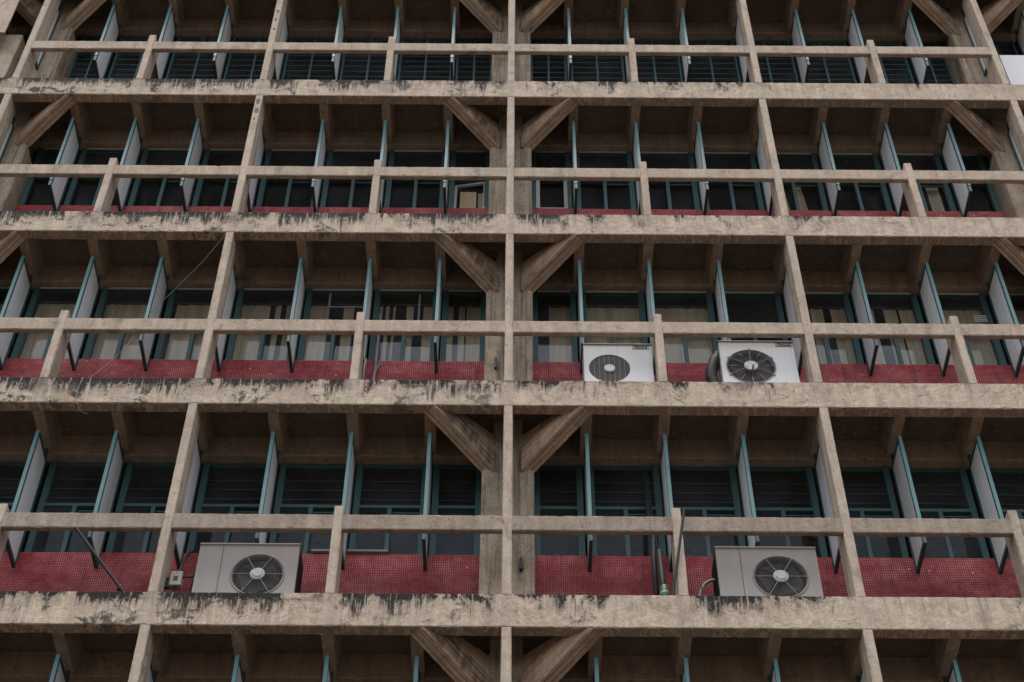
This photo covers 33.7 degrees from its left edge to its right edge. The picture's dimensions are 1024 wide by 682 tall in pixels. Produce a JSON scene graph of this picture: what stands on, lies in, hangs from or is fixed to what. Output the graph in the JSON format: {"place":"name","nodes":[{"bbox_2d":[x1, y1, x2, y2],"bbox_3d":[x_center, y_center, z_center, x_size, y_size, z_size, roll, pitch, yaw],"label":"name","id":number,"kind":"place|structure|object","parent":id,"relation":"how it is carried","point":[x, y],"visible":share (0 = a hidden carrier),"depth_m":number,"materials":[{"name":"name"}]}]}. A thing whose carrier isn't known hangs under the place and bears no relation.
{"place":"outdoors","nodes":[
{"label":"outdoors","id":0,"kind":"place"},
{"label":"ground","id":1,"kind":"structure","parent":0,"visible":0},
{"bbox_2d":[0,0,1023,681],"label":"office building","id":2,"kind":"structure","parent":1,"relation":"on","point":[510,166],"depth_m":21.24,"materials":[{"name":"concrete"}]},
{"bbox_2d":[0,301,4,312],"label":"vertical blind","id":3,"kind":"object","parent":2,"relation":"attached to","point":[1,304],"visible":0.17,"depth_m":22.27,"materials":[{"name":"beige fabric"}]},
{"bbox_2d":[0,0,19,33],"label":"grey board","id":4,"kind":"object","parent":2,"relation":"attached to","point":[8,8],"visible":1,"depth_m":25.95,"materials":[{"name":"concrete"}]},
{"bbox_2d":[0,287,30,357],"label":"window","id":5,"kind":"structure","parent":2,"relation":"in","point":[2,289],"depth_m":22.29,"materials":[{"name":"paint"}]},
{"bbox_2d":[10,34,29,45],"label":"window","id":6,"kind":"structure","parent":2,"relation":"in","point":[26,37],"depth_m":27.12,"materials":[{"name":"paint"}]},
{"bbox_2d":[0,462,46,551],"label":"window","id":7,"kind":"structure","parent":2,"relation":"in","point":[2,464],"depth_m":19.69,"materials":[{"name":"paint"}]},
{"bbox_2d":[20,302,76,358],"bbox_3d":[-5.886,-0.028,21.763,0.744,1.450,0.045,0,-49,0],"label":"vertical blind","id":8,"kind":"object","parent":2,"relation":"attached to","point":[34,345],"visible":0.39,"depth_m":21.82,"materials":[{"name":"beige fabric"}]},
{"bbox_2d":[18,148,78,204],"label":"window","id":9,"kind":"structure","parent":2,"relation":"in","point":[40,155],"depth_m":24.23,"materials":[{"name":"paint"}]},
{"bbox_2d":[10,287,98,358],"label":"window","id":10,"kind":"structure","parent":2,"relation":"in","point":[16,351],"depth_m":22.00,"materials":[{"name":"paint"}]},
{"bbox_2d":[24,462,105,551],"bbox_3d":[-5.000,1.941,19.363,0.840,1.494,0.160,0,-49,0],"label":"window","id":11,"kind":"structure","parent":2,"relation":"in","point":[74,507],"depth_m":19.55,"materials":[{"name":"paint"}]},
{"bbox_2d":[67,34,118,77],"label":"window","id":12,"kind":"structure","parent":2,"relation":"in","point":[84,37],"depth_m":26.59,"materials":[{"name":"paint"}]},
{"bbox_2d":[74,527,124,591],"bbox_3d":[-4.247,2.300,17.470,0.716,0.795,0.049,14,-51,-12],"label":"drain pipe","id":13,"kind":"object","parent":2,"relation":"on","point":[109,573],"visible":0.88,"depth_m":17.46,"materials":[{"name":"black plastic"}]},
{"bbox_2d":[63,148,140,205],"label":"window","id":14,"kind":"structure","parent":2,"relation":"in","point":[74,182],"depth_m":24.24,"materials":[{"name":"paint"}]},
{"bbox_2d":[91,302,147,358],"bbox_3d":[-4.986,-0.022,21.763,0.744,1.450,0.045,0,-49,0],"label":"vertical blind","id":15,"kind":"object","parent":2,"relation":"attached to","point":[109,342],"visible":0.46,"depth_m":21.78,"materials":[{"name":"beige fabric"}]},
{"bbox_2d":[82,287,163,358],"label":"window","id":16,"kind":"structure","parent":2,"relation":"in","point":[104,294],"depth_m":21.99,"materials":[{"name":"paint"}]},
{"bbox_2d":[105,462,175,552],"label":"window","id":17,"kind":"structure","parent":2,"relation":"in","point":[122,505],"depth_m":19.48,"materials":[{"name":"paint"}]},
{"bbox_2d":[107,35,174,77],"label":"window","id":18,"kind":"structure","parent":2,"relation":"in","point":[123,37],"depth_m":26.65,"materials":[{"name":"paint"}]},
{"bbox_2d":[76,230,229,413],"bbox_3d":[-4.312,-0.163,20.614,1.354,3.364,0.478,0,-49,0],"label":"loose wire","id":19,"kind":"object","parent":2,"relation":"hanging from","point":[134,334],"visible":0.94,"depth_m":20.68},
{"bbox_2d":[127,148,188,205],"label":"window","id":20,"kind":"structure","parent":2,"relation":"in","point":[132,199],"depth_m":24.24,"materials":[{"name":"paint"}]},
{"bbox_2d":[164,571,183,589],"bbox_3d":[-3.522,2.491,17.547,0.192,0.190,0.106,0,-49,0],"label":"switch box","id":21,"kind":"object","parent":2,"relation":"attached to","point":[174,579],"visible":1,"depth_m":17.51,"materials":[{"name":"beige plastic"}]},
{"bbox_2d":[154,288,215,359],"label":"window","id":22,"kind":"structure","parent":2,"relation":"in","point":[171,300],"depth_m":21.94,"materials":[{"name":"paint"}]},
{"bbox_2d":[174,550,198,591],"bbox_3d":[-3.415,2.528,18.004,0.259,1.311,0.671,7,-50,-6],"label":"cable","id":23,"kind":"object","parent":2,"relation":"on","point":[185,559],"visible":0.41,"depth_m":17.88,"materials":[{"name":"black plastic"}]},
{"bbox_2d":[165,302,214,359],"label":"vertical blind","id":24,"kind":"object","parent":2,"relation":"attached to","point":[177,347],"visible":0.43,"depth_m":21.79,"materials":[{"name":"beige fabric"}]},
{"bbox_2d":[165,35,217,78],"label":"window","id":25,"kind":"structure","parent":2,"relation":"in","point":[199,38],"depth_m":26.65,"materials":[{"name":"paint"}]},
{"bbox_2d":[192,149,247,206],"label":"window","id":26,"kind":"structure","parent":2,"relation":"in","point":[199,187],"depth_m":24.23,"materials":[{"name":"paint"}]},
{"bbox_2d":[186,463,265,552],"bbox_3d":[-3.200,1.953,19.363,0.840,1.494,0.160,0,-49,0],"label":"window","id":27,"kind":"structure","parent":2,"relation":"in","point":[232,508],"depth_m":19.57,"materials":[{"name":"paint"}]},
{"bbox_2d":[192,543,303,592],"bbox_3d":[-2.775,2.566,17.724,1.069,0.847,0.440,0,-49,0],"label":"air conditioner","id":28,"kind":"object","parent":2,"relation":"on","point":[251,567],"visible":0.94,"depth_m":17.68,"materials":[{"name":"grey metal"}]},
{"bbox_2d":[223,35,273,78],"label":"window","id":29,"kind":"structure","parent":2,"relation":"in","point":[259,39],"depth_m":26.65,"materials":[{"name":"paint"}]},
{"bbox_2d":[225,288,294,359],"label":"window","id":30,"kind":"structure","parent":2,"relation":"in","point":[237,314],"depth_m":22.04,"materials":[{"name":"paint"}]},
{"bbox_2d":[232,303,291,359],"bbox_3d":[-3.186,-0.010,21.764,0.744,1.450,0.045,0,-49,0],"label":"vertical blind","id":31,"kind":"object","parent":2,"relation":"attached to","point":[246,347],"visible":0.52,"depth_m":21.79,"materials":[{"name":"beige fabric"}]},
{"bbox_2d":[256,149,316,206],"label":"window","id":32,"kind":"structure","parent":2,"relation":"in","point":[269,153],"depth_m":24.24,"materials":[{"name":"paint"}]},
{"bbox_2d":[269,463,345,553],"bbox_3d":[-2.300,1.959,19.364,0.840,1.494,0.160,0,-49,0],"label":"window","id":33,"kind":"structure","parent":2,"relation":"in","point":[279,507],"depth_m":19.56,"materials":[{"name":"paint"}]},
{"bbox_2d":[281,36,334,79],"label":"window","id":34,"kind":"structure","parent":2,"relation":"in","point":[315,39],"depth_m":26.65,"materials":[{"name":"paint"}]},
{"bbox_2d":[297,289,364,360],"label":"window","id":35,"kind":"structure","parent":2,"relation":"in","point":[302,342],"depth_m":22.02,"materials":[{"name":"paint"}]},
{"bbox_2d":[303,303,363,360],"bbox_3d":[-2.288,-0.004,21.764,0.740,1.450,0.045,0,-49,0],"label":"vertical blind","id":36,"kind":"object","parent":2,"relation":"attached to","point":[314,347],"visible":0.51,"depth_m":21.78,"materials":[{"name":"beige fabric"}]},
{"bbox_2d":[311,549,387,553],"bbox_3d":[-1.798,2.341,18.732,0.850,0.030,0.062,0,-49,0],"label":"metal strip","id":37,"kind":"object","parent":2,"relation":"on","point":[350,551],"visible":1,"depth_m":18.71,"materials":[{"name":"grey metal"}]},
{"bbox_2d":[320,150,380,206],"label":"window","id":38,"kind":"structure","parent":2,"relation":"in","point":[330,152],"depth_m":24.24,"materials":[{"name":"paint"}]},
{"bbox_2d":[339,36,387,79],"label":"window","id":39,"kind":"structure","parent":2,"relation":"in","point":[348,39],"depth_m":26.65,"materials":[{"name":"paint"}]},
{"bbox_2d":[362,313,381,379],"bbox_3d":[-1.738,0.183,20.833,0.092,2.202,0.563,-11,-50,9],"label":"conduit","id":40,"kind":"object","parent":2,"relation":"on","point":[376,367],"visible":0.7,"depth_m":21.01,"materials":[{"name":"grey plastic"}]},
{"bbox_2d":[349,464,425,554],"bbox_3d":[-1.400,1.965,19.364,0.840,1.494,0.160,0,-49,0],"label":"window","id":41,"kind":"structure","parent":2,"relation":"in","point":[389,509],"depth_m":19.56,"materials":[{"name":"paint"}]},
{"bbox_2d":[368,289,436,360],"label":"window","id":42,"kind":"structure","parent":2,"relation":"in","point":[373,338],"depth_m":22.02,"materials":[{"name":"paint"}]},
{"bbox_2d":[377,304,432,360],"bbox_3d":[-1.386,0.002,21.765,0.744,1.450,0.045,0,-49,0],"label":"vertical blind","id":43,"kind":"object","parent":2,"relation":"attached to","point":[425,341],"visible":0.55,"depth_m":21.82,"materials":[{"name":"beige fabric"}]},
{"bbox_2d":[384,150,444,207],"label":"window","id":44,"kind":"structure","parent":2,"relation":"in","point":[392,154],"depth_m":24.24,"materials":[{"name":"paint"}]},
{"bbox_2d":[397,37,451,80],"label":"window","id":45,"kind":"structure","parent":2,"relation":"in","point":[427,40],"depth_m":26.65,"materials":[{"name":"paint"}]},
{"bbox_2d":[429,464,481,554],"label":"window","id":46,"kind":"structure","parent":2,"relation":"in","point":[436,508],"depth_m":19.50,"materials":[{"name":"paint"}]},
{"bbox_2d":[440,290,485,361],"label":"window","id":47,"kind":"structure","parent":2,"relation":"in","point":[446,294],"depth_m":21.98,"materials":[{"name":"paint"}]},
{"bbox_2d":[446,304,480,361],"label":"vertical blind","id":48,"kind":"object","parent":2,"relation":"attached to","point":[472,351],"visible":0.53,"depth_m":21.79,"materials":[{"name":"beige fabric"}]},
{"bbox_2d":[448,150,489,207],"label":"window","id":49,"kind":"structure","parent":2,"relation":"in","point":[467,199],"depth_m":24.14,"materials":[{"name":"paint"}]},
{"bbox_2d":[455,37,492,80],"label":"window","id":50,"kind":"structure","parent":2,"relation":"in","point":[459,39],"depth_m":26.65,"materials":[{"name":"paint"}]},
{"bbox_2d":[530,37,566,81],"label":"window","id":51,"kind":"structure","parent":2,"relation":"in","point":[547,40],"depth_m":26.65,"materials":[{"name":"paint"}]},
{"bbox_2d":[531,151,571,208],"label":"window","id":52,"kind":"structure","parent":2,"relation":"in","point":[536,183],"depth_m":24.13,"materials":[{"name":"paint"}]},
{"bbox_2d":[538,305,571,361],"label":"vertical blind","id":53,"kind":"object","parent":2,"relation":"attached to","point":[560,347],"visible":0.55,"depth_m":21.79,"materials":[{"name":"beige fabric"}]},
{"bbox_2d":[533,290,577,361],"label":"window","id":54,"kind":"structure","parent":2,"relation":"in","point":[572,295],"depth_m":22.00,"materials":[{"name":"paint"}]},
{"bbox_2d":[534,465,584,555],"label":"window","id":55,"kind":"structure","parent":2,"relation":"in","point":[579,509],"depth_m":19.53,"materials":[{"name":"paint"}]},
{"bbox_2d":[571,38,624,81],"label":"window","id":56,"kind":"structure","parent":2,"relation":"in","point":[595,41],"depth_m":26.65,"materials":[{"name":"paint"}]},
{"bbox_2d":[576,151,635,208],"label":"window","id":57,"kind":"structure","parent":2,"relation":"in","point":[628,155],"depth_m":24.24,"materials":[{"name":"paint"}]},
{"bbox_2d":[586,305,641,343],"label":"vertical blind","id":58,"kind":"object","parent":2,"relation":"attached to","point":[615,313],"visible":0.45,"depth_m":22.16,"materials":[{"name":"beige fabric"}]},
{"bbox_2d":[582,291,647,343],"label":"window","id":59,"kind":"structure","parent":2,"relation":"in","point":[640,295],"depth_m":22.25,"materials":[{"name":"paint"}]},
{"bbox_2d":[582,343,653,381],"bbox_3d":[1.268,0.450,20.180,0.832,0.887,0.358,0,-49,0],"label":"air conditioner","id":60,"kind":"object","parent":2,"relation":"on","point":[614,362],"visible":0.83,"depth_m":20.16,"materials":[{"name":"white metal"}]},
{"bbox_2d":[590,465,665,555],"bbox_3d":[1.300,1.983,19.365,0.840,1.494,0.160,0,-49,0],"label":"window","id":61,"kind":"structure","parent":2,"relation":"in","point":[657,511],"depth_m":19.56,"materials":[{"name":"paint"}]},
{"bbox_2d":[643,472,658,594],"bbox_3d":[1.536,2.248,18.486,0.087,2.452,0.302,0,-49,0],"label":"waste pipe","id":62,"kind":"object","parent":2,"relation":"on","point":[654,565],"visible":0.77,"depth_m":18.26,"materials":[{"name":"black plastic"}]},
{"bbox_2d":[647,476,668,595],"bbox_3d":[1.567,2.223,18.431,0.102,2.402,0.324,17,-51,-14],"label":"waste pipe","id":63,"kind":"object","parent":2,"relation":"on","point":[664,588],"visible":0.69,"depth_m":18.01,"materials":[{"name":"black plastic"}]},
{"bbox_2d":[634,38,682,81],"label":"window","id":64,"kind":"structure","parent":2,"relation":"in","point":[642,41],"depth_m":26.65,"materials":[{"name":"paint"}]},
{"bbox_2d":[640,152,699,209],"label":"window","id":65,"kind":"structure","parent":2,"relation":"in","point":[665,154],"depth_m":24.24,"materials":[{"name":"paint"}]},
{"bbox_2d":[671,508,685,595],"bbox_3d":[1.731,2.188,17.545,0.258,1.109,0.030,-27,-55,22],"label":"drain pipe","id":66,"kind":"object","parent":2,"relation":"on","point":[678,552],"visible":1,"depth_m":17.52,"materials":[{"name":"black plastic"}]},
{"bbox_2d":[655,306,712,362],"bbox_3d":[2.214,0.026,21.766,0.744,1.450,0.045,0,-49,0],"label":"vertical blind","id":67,"kind":"object","parent":2,"relation":"attached to","point":[700,349],"visible":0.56,"depth_m":21.80,"materials":[{"name":"beige fabric"}]},
{"bbox_2d":[653,291,717,362],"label":"window","id":68,"kind":"structure","parent":2,"relation":"in","point":[708,295],"depth_m":22.22,"materials":[{"name":"paint"}]},
{"bbox_2d":[669,466,745,556],"bbox_3d":[2.200,1.989,19.365,0.840,1.494,0.160,0,-49,0],"label":"window","id":69,"kind":"structure","parent":2,"relation":"in","point":[735,511],"depth_m":19.57,"materials":[{"name":"paint"}]},
{"bbox_2d":[688,39,740,82],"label":"window","id":70,"kind":"structure","parent":2,"relation":"in","point":[707,42],"depth_m":26.65,"materials":[{"name":"paint"}]},
{"bbox_2d":[704,152,764,209],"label":"window","id":71,"kind":"structure","parent":2,"relation":"in","point":[756,185],"depth_m":24.24,"materials":[{"name":"paint"}]},
{"bbox_2d":[705,340,799,382],"bbox_3d":[2.856,0.425,20.196,1.090,0.957,0.391,0,-49,0],"label":"air conditioner","id":72,"kind":"object","parent":2,"relation":"on","point":[750,361],"visible":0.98,"depth_m":20.19,"materials":[{"name":"white metal"}]},
{"bbox_2d":[724,291,788,340],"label":"window","id":73,"kind":"structure","parent":2,"relation":"in","point":[777,298],"depth_m":22.29,"materials":[{"name":"paint"}]},
{"bbox_2d":[711,546,823,596],"bbox_3d":[2.681,2.603,17.726,1.076,0.847,0.440,0,-49,0],"label":"air conditioner","id":74,"kind":"object","parent":2,"relation":"on","point":[759,571],"visible":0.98,"depth_m":17.68,"materials":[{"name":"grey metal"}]},
{"bbox_2d":[698,578,714,595],"bbox_3d":[2.043,2.710,17.649,0.287,0.589,0.034,0,-49,0],"label":"refrigerant pipe","id":75,"kind":"object","parent":74,"relation":"attached to","point":[704,584],"visible":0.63,"depth_m":17.80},
{"bbox_2d":[749,39,798,82],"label":"window","id":76,"kind":"structure","parent":2,"relation":"in","point":[763,42],"depth_m":26.65,"materials":[{"name":"paint"}]},
{"bbox_2d":[749,467,827,556],"bbox_3d":[3.100,1.995,19.365,0.840,1.494,0.160,0,-49,0],"label":"window","id":77,"kind":"structure","parent":2,"relation":"in","point":[813,512],"depth_m":19.56,"materials":[{"name":"paint"}]},
{"bbox_2d":[785,169,812,209],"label":"vertical blind","id":78,"kind":"object","parent":2,"relation":"attached to","point":[802,203],"visible":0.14,"depth_m":24.15,"materials":[{"name":"beige fabric"}]},
{"bbox_2d":[772,153,828,210],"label":"window","id":79,"kind":"structure","parent":2,"relation":"in","point":[822,197],"depth_m":24.21,"materials":[{"name":"paint"}]},
{"bbox_2d":[803,307,856,363],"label":"vertical blind","id":80,"kind":"object","parent":2,"relation":"attached to","point":[845,346],"visible":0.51,"depth_m":21.81,"materials":[{"name":"beige fabric"}]},
{"bbox_2d":[805,40,856,83],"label":"window","id":81,"kind":"structure","parent":2,"relation":"in","point":[819,43],"depth_m":26.65,"materials":[{"name":"paint"}]},
{"bbox_2d":[802,292,863,363],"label":"window","id":82,"kind":"structure","parent":2,"relation":"in","point":[845,297],"depth_m":21.96,"materials":[{"name":"paint"}]},
{"bbox_2d":[832,153,892,210],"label":"window","id":83,"kind":"structure","parent":2,"relation":"in","point":[882,186],"depth_m":24.24,"materials":[{"name":"paint"}]},
{"bbox_2d":[840,467,908,557],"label":"window","id":84,"kind":"structure","parent":2,"relation":"in","point":[892,510],"depth_m":19.50,"materials":[{"name":"paint"}]},
{"bbox_2d":[848,40,914,83],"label":"window","id":85,"kind":"structure","parent":2,"relation":"in","point":[899,42],"depth_m":26.65,"materials":[{"name":"paint"}]},
{"bbox_2d":[870,307,926,364],"bbox_3d":[4.914,0.044,21.766,0.744,1.450,0.045,0,-49,0],"label":"vertical blind","id":86,"kind":"object","parent":2,"relation":"attached to","point":[915,347],"visible":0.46,"depth_m":21.79,"materials":[{"name":"beige fabric"}]},
{"bbox_2d":[866,292,935,364],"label":"window","id":87,"kind":"structure","parent":2,"relation":"in","point":[913,297],"depth_m":21.99,"materials":[{"name":"paint"}]},
{"bbox_2d":[901,169,944,210],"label":"vertical blind","id":88,"kind":"object","parent":2,"relation":"attached to","point":[934,197],"visible":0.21,"depth_m":24.18,"materials":[{"name":"beige fabric"}]},
{"bbox_2d":[896,153,956,210],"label":"window","id":89,"kind":"structure","parent":2,"relation":"in","point":[945,187],"depth_m":24.23,"materials":[{"name":"paint"}]},
{"bbox_2d":[904,40,955,83],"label":"window","id":90,"kind":"structure","parent":2,"relation":"in","point":[924,43],"depth_m":26.58,"materials":[{"name":"paint"}]},
{"bbox_2d":[909,468,989,557],"bbox_3d":[4.900,2.007,19.366,0.840,1.494,0.160,0,-49,0],"label":"window","id":91,"kind":"structure","parent":2,"relation":"in","point":[970,513],"depth_m":19.53,"materials":[{"name":"paint"}]},
{"bbox_2d":[942,308,997,364],"bbox_3d":[5.814,0.050,21.767,0.744,1.450,0.045,0,-49,0],"label":"vertical blind","id":92,"kind":"object","parent":2,"relation":"attached to","point":[982,351],"visible":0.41,"depth_m":21.81,"materials":[{"name":"beige fabric"}]},
{"bbox_2d":[937,293,1006,364],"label":"window","id":93,"kind":"structure","parent":2,"relation":"in","point":[986,316],"depth_m":21.95,"materials":[{"name":"paint"}]},
{"bbox_2d":[942,154,1001,211],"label":"window","id":94,"kind":"structure","parent":2,"relation":"in","point":[981,165],"depth_m":24.24,"materials":[{"name":"paint"}]},
{"bbox_2d":[969,468,1023,558],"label":"window","id":95,"kind":"structure","parent":2,"relation":"in","point":[1020,512],"depth_m":19.70,"materials":[{"name":"paint"}]},
{"bbox_2d":[993,41,1017,77],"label":"window","id":96,"kind":"structure","parent":2,"relation":"in","point":[996,44],"depth_m":27.09,"materials":[{"name":"paint"}]},
{"bbox_2d":[988,293,1023,364],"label":"window","id":97,"kind":"structure","parent":2,"relation":"in","point":[1012,295],"depth_m":22.30,"materials":[{"name":"paint"}]},
{"bbox_2d":[999,55,1023,84],"bbox_3d":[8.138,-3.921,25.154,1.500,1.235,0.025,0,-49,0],"label":"air conditioner","id":98,"kind":"object","parent":2,"relation":"on","point":[1013,65],"visible":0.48,"depth_m":25.34,"materials":[{"name":"white metal"}]},
{"bbox_2d":[1014,308,1023,364],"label":"vertical blind","id":99,"kind":"object","parent":2,"relation":"attached to","point":[1019,312],"visible":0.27,"depth_m":22.21,"materials":[{"name":"beige fabric"}]}
]}

